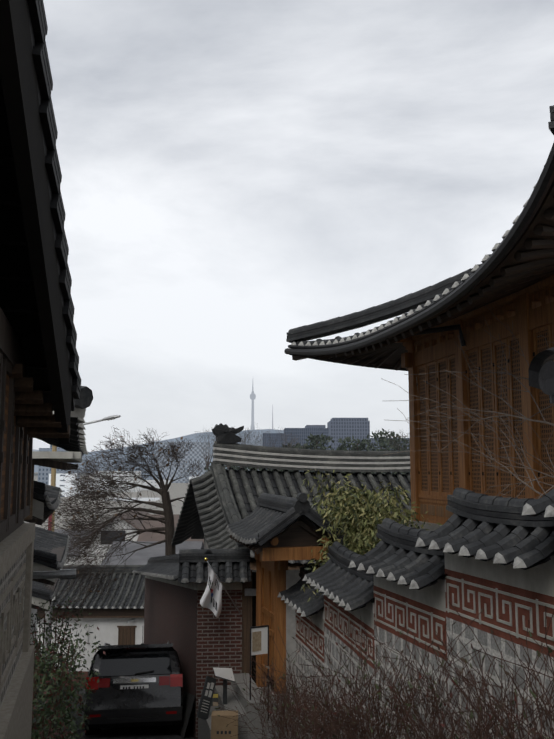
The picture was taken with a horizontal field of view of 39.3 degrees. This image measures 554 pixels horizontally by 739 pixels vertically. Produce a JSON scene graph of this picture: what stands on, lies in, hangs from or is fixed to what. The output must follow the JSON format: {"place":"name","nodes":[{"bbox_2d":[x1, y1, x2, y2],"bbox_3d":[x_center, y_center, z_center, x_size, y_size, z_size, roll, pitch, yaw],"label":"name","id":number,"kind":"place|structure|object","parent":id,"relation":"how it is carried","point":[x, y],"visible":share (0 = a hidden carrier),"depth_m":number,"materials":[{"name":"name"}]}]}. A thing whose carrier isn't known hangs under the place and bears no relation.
{"place":"outdoors","nodes":[
{"label":"outdoors","id":0,"kind":"place"},
{"bbox_2d":[24,481,62,525],"bbox_3d":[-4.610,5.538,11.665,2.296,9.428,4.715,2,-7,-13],"label":"roof","id":1,"kind":"structure","parent":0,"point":[46,500],"depth_m":10.37,"materials":[{"name":"tile"}]},
{"bbox_2d":[30,565,63,653],"bbox_3d":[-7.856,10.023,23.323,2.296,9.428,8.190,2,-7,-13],"label":"roof","id":2,"kind":"structure","parent":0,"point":[42,593],"depth_m":20.60,"materials":[{"name":"tile"}]},
{"bbox_2d":[24,522,70,585],"bbox_3d":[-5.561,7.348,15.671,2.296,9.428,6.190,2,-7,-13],"label":"roof","id":3,"kind":"structure","parent":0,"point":[51,548],"depth_m":16.60,"materials":[{"name":"tile"}]},
{"bbox_2d":[24,386,92,519],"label":"building","id":4,"kind":"structure","parent":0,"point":[75,447],"depth_m":7.20,"materials":[{"name":"tile"}]},
{"bbox_2d":[30,596,105,738],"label":"nandina","id":5,"kind":"object","parent":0,"point":[44,684],"depth_m":7.05,"materials":[{"name":"green plant"}]},
{"bbox_2d":[71,688,194,738],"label":"lane","id":6,"kind":"structure","parent":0,"point":[151,732],"depth_m":15.11,"materials":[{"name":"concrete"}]},
{"bbox_2d":[84,637,183,734],"bbox_3d":[-3.007,6.690,16.815,2.255,2.033,4.651,1,-20,-8],"label":"car","id":7,"kind":"object","parent":6,"relation":"on","point":[142,684],"visible":0.92,"depth_m":14.71,"materials":[{"name":"black metal"}]},
{"bbox_2d":[144,575,196,738],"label":"wall","id":8,"kind":"structure","parent":6,"relation":"on","point":[170,611],"depth_m":17.69,"materials":[{"name":"paint"}]},
{"bbox_2d":[177,569,273,738],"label":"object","id":9,"kind":"object","parent":6,"relation":"on","point":[248,605],"visible":0.19,"depth_m":14.48,"materials":[{"name":"brown brick"}]},
{"bbox_2d":[132,548,250,583],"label":"tiled roof","id":10,"kind":"structure","parent":9,"relation":"on","point":[185,566],"depth_m":14.61,"materials":[{"name":"tile"}]},
{"bbox_2d":[196,625,268,738],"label":"signs","id":11,"kind":"object","parent":6,"relation":"on","point":[259,639],"visible":0.88,"depth_m":12.88,"materials":[{"name":"brown"}]},
{"bbox_2d":[24,472,295,738],"bbox_3d":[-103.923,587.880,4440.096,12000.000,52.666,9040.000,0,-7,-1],"label":"ground","id":12,"kind":"structure","parent":0,"point":[177,490],"depth_m":395.50,"materials":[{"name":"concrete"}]},
{"bbox_2d":[0,307,34,738],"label":"house","id":13,"kind":"structure","parent":12,"relation":"on","point":[17,535],"depth_m":4.33,"materials":[{"name":"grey wood"}]},
{"bbox_2d":[0,0,80,443],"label":"roof","id":14,"kind":"structure","parent":13,"relation":"on","point":[37,305],"depth_m":3.61,"materials":[{"name":"tile"}]},
{"bbox_2d":[33,569,75,579],"bbox_3d":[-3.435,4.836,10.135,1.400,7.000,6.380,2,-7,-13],"label":"roof tile","id":15,"kind":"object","parent":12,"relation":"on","point":[61,574],"depth_m":11.48,"materials":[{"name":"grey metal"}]},
{"bbox_2d":[38,448,74,484],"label":"building","id":16,"kind":"structure","parent":12,"relation":"on","point":[43,473],"depth_m":640.35,"materials":[{"name":"grey concrete"}]},
{"bbox_2d":[49,473,76,496],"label":"building","id":17,"kind":"structure","parent":12,"relation":"on","point":[60,481],"depth_m":511.83,"materials":[{"name":"white concrete"}]},
{"bbox_2d":[50,445,79,477],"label":"building","id":18,"kind":"structure","parent":12,"relation":"on","point":[77,463],"depth_m":734.35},
{"bbox_2d":[36,608,143,687],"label":"wall","id":19,"kind":"structure","parent":12,"relation":"on","point":[123,626],"depth_m":33.79,"materials":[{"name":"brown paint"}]},
{"bbox_2d":[53,565,144,608],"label":"tiled roof","id":20,"kind":"structure","parent":19,"relation":"on","point":[131,591],"depth_m":35.57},
{"bbox_2d":[77,479,108,494],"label":"building","id":21,"kind":"structure","parent":12,"relation":"on","point":[94,486],"depth_m":551.26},
{"bbox_2d":[44,415,160,662],"bbox_3d":[-10.930,8.789,40.728,3.234,11.542,37.111,2,-8,-18],"label":"utility pole","id":22,"kind":"object","parent":12,"relation":"on","point":[53,476],"visible":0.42,"depth_m":32.08,"materials":[{"name":"grey metal"}]},
{"bbox_2d":[94,471,140,491],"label":"building","id":23,"kind":"structure","parent":12,"relation":"on","point":[135,489],"depth_m":631.19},
{"bbox_2d":[43,427,206,617],"bbox_3d":[-5.149,5.928,24.042,4.947,8.398,5.236,7,-10,-43],"label":"tree","id":24,"kind":"object","parent":12,"relation":"on","point":[168,518],"visible":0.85,"depth_m":23.77,"materials":[{"name":"brown plant"}]},
{"bbox_2d":[46,507,203,564],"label":"building","id":25,"kind":"structure","parent":12,"relation":"on","point":[141,556],"depth_m":61.09,"materials":[{"name":"grey concrete"}]},
{"bbox_2d":[104,498,159,500],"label":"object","id":26,"kind":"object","parent":12,"relation":"on","point":[146,499],"visible":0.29,"depth_m":442.61,"materials":[{"name":"white"}]},
{"bbox_2d":[114,458,154,470],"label":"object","id":27,"kind":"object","parent":12,"relation":"on","point":[144,463],"visible":0.07,"depth_m":1137.23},
{"bbox_2d":[129,466,158,479],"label":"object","id":28,"kind":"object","parent":12,"relation":"on","point":[150,477],"visible":0.14,"depth_m":790.29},
{"bbox_2d":[141,480,169,489],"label":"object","id":29,"kind":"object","parent":12,"relation":"on","point":[154,483],"visible":0.14,"depth_m":690.28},
{"bbox_2d":[34,429,283,472],"bbox_3d":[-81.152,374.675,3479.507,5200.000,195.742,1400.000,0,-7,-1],"label":"mountain","id":30,"kind":"structure","parent":12,"relation":"on","point":[190,437],"depth_m":3075.76,"materials":[{"name":"grey"}]},
{"bbox_2d":[250,383,272,429],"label":"tower","id":31,"kind":"structure","parent":30,"relation":"on","point":[252,396],"depth_m":3397.44,"materials":[{"name":"grey concrete"}]},
{"bbox_2d":[156,442,209,482],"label":"building","id":32,"kind":"structure","parent":12,"relation":"on","point":[197,455],"depth_m":1089.86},
{"bbox_2d":[196,581,241,738],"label":"brick wall","id":33,"kind":"structure","parent":12,"relation":"on","point":[219,642],"depth_m":14.37,"materials":[{"name":"red brick"}]},
{"bbox_2d":[204,536,322,720],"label":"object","id":34,"kind":"object","parent":12,"relation":"on","point":[292,574],"depth_m":18.26,"materials":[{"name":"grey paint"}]},
{"bbox_2d":[171,423,410,565],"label":"roof","id":35,"kind":"structure","parent":34,"relation":"on","point":[218,498],"depth_m":21.12,"materials":[{"name":"tile"}]},
{"bbox_2d":[198,520,331,738],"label":"timber gate","id":36,"kind":"object","parent":12,"relation":"on","point":[297,540],"visible":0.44,"depth_m":13.02,"materials":[{"name":"brown wood"}]},
{"bbox_2d":[225,493,345,545],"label":"gate roof","id":37,"kind":"structure","parent":36,"relation":"on","point":[269,517],"depth_m":12.53,"materials":[{"name":"grey tile"}]},
{"bbox_2d":[263,433,283,466],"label":"office building","id":38,"kind":"structure","parent":12,"relation":"on","point":[272,437],"depth_m":1046.55,"materials":[{"name":"grey concrete"}]},
{"bbox_2d":[186,423,409,470],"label":"bare trees","id":39,"kind":"object","parent":12,"relation":"on","point":[243,442],"visible":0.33,"depth_m":44.69,"materials":[{"name":"brown plant"}]},
{"bbox_2d":[284,428,328,471],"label":"office building","id":40,"kind":"structure","parent":12,"relation":"on","point":[303,433],"depth_m":898.69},
{"bbox_2d":[204,428,409,473],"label":"pine","id":41,"kind":"object","parent":12,"relation":"on","point":[361,446],"depth_m":50.44,"materials":[{"name":"green plant"}]},
{"bbox_2d":[295,610,324,738],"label":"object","id":42,"kind":"object","parent":12,"relation":"on","point":[305,628],"visible":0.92,"depth_m":12.11,"materials":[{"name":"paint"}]},
{"bbox_2d":[305,425,325,427],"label":"rooftop structure","id":43,"kind":"object","parent":12,"relation":"on","point":[315,426],"visible":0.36,"depth_m":1000.12,"materials":[{"name":"grey concrete"}]},
{"bbox_2d":[327,421,369,464],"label":"office building","id":44,"kind":"structure","parent":12,"relation":"on","point":[360,430],"depth_m":880.37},
{"bbox_2d":[330,418,367,420],"bbox_3d":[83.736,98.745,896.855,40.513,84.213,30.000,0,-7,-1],"label":"building roof","id":45,"kind":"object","parent":44,"relation":"on","point":[349,419],"visible":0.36,"depth_m":887.02,"materials":[{"name":"grey concrete"}]},
{"bbox_2d":[324,595,375,738],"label":"wall","id":46,"kind":"structure","parent":12,"relation":"on","point":[348,619],"depth_m":10.02,"materials":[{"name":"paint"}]},
{"bbox_2d":[302,541,374,612],"bbox_3d":[1.113,2.673,10.225,1.104,0.573,2.696,1,-7,-10],"label":"wall cap","id":47,"kind":"object","parent":46,"relation":"on","point":[336,578],"visible":0.52,"depth_m":10.11,"materials":[{"name":"grey tile"}]},
{"bbox_2d":[324,486,408,548],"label":"bamboo culms","id":48,"kind":"object","parent":12,"relation":"on","point":[348,514],"visible":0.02,"depth_m":12.18,"materials":[{"name":"green plant"}]},
{"bbox_2d":[300,469,441,617],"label":"bamboo leaves","id":49,"kind":"object","parent":48,"relation":"attached to","point":[359,519],"visible":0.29,"depth_m":12.35,"materials":[{"name":"green plant"}]},
{"bbox_2d":[215,602,553,738],"bbox_3d":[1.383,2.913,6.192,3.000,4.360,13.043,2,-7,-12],"label":"shrubs","id":50,"kind":"object","parent":12,"relation":"on","point":[314,716],"visible":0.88,"depth_m":6.86,"materials":[{"name":"brown plant"}]},
{"bbox_2d":[370,438,409,473],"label":"building","id":51,"kind":"structure","parent":12,"relation":"on","point":[372,440],"depth_m":949.45,"materials":[{"name":"grey"}]},
{"bbox_2d":[374,574,448,738],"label":"wall","id":52,"kind":"structure","parent":12,"relation":"on","point":[420,614],"depth_m":8.00,"materials":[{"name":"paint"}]},
{"bbox_2d":[348,518,446,591],"bbox_3d":[1.557,1.918,8.234,1.104,0.573,1.925,2,-7,-15],"label":"wall cap","id":53,"kind":"object","parent":52,"relation":"on","point":[395,554],"visible":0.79,"depth_m":8.15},
{"bbox_2d":[292,180,553,530],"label":"wooden building","id":54,"kind":"structure","parent":12,"relation":"on","point":[516,285],"depth_m":11.33,"materials":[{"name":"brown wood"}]},
{"bbox_2d":[284,105,553,370],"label":"pavilion roof","id":55,"kind":"structure","parent":54,"relation":"on","point":[422,305],"depth_m":11.98,"materials":[{"name":"black tile"}]},
{"bbox_2d":[381,303,553,498],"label":"courtyard tree","id":56,"kind":"object","parent":12,"relation":"on","point":[522,450],"visible":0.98,"depth_m":9.55,"materials":[{"name":"brown plant"}]},
{"bbox_2d":[444,552,553,738],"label":"wall","id":57,"kind":"structure","parent":12,"relation":"on","point":[510,599],"depth_m":6.41,"materials":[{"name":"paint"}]},
{"bbox_2d":[415,488,553,570],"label":"wall cap","id":58,"kind":"object","parent":57,"relation":"on","point":[501,530],"visible":0.98,"depth_m":6.50,"materials":[{"name":"grey tile"}]},
{"bbox_2d":[528,347,553,403],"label":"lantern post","id":59,"kind":"object","parent":12,"relation":"on","point":[541,371],"visible":1,"depth_m":5.71,"materials":[{"name":"black metal"}]},
{"bbox_2d":[200,557,240,617],"bbox_3d":[-1.022,3.950,14.094,0.190,1.129,0.976,-7,-10,42],"label":"flag","id":60,"kind":"object","parent":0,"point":[211,599],"visible":1,"depth_m":13.92,"materials":[{"name":"white fabric"}]},
{"bbox_2d":[33,0,553,451],"label":"sky","id":61,"kind":"structure","parent":0,"point":[238,175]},
{"bbox_2d":[277,563,323,618],"bbox_3d":[0.711,3.471,12.314,1.104,0.573,2.050,1,-7,-11],"label":"wall cap","id":62,"kind":"object","parent":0,"point":[294,597],"visible":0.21,"depth_m":12.19,"materials":[{"name":"grey tile"}]},
{"bbox_2d":[519,488,553,518],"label":"wall cap","id":63,"kind":"object","parent":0,"point":[544,505],"visible":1,"depth_m":5.56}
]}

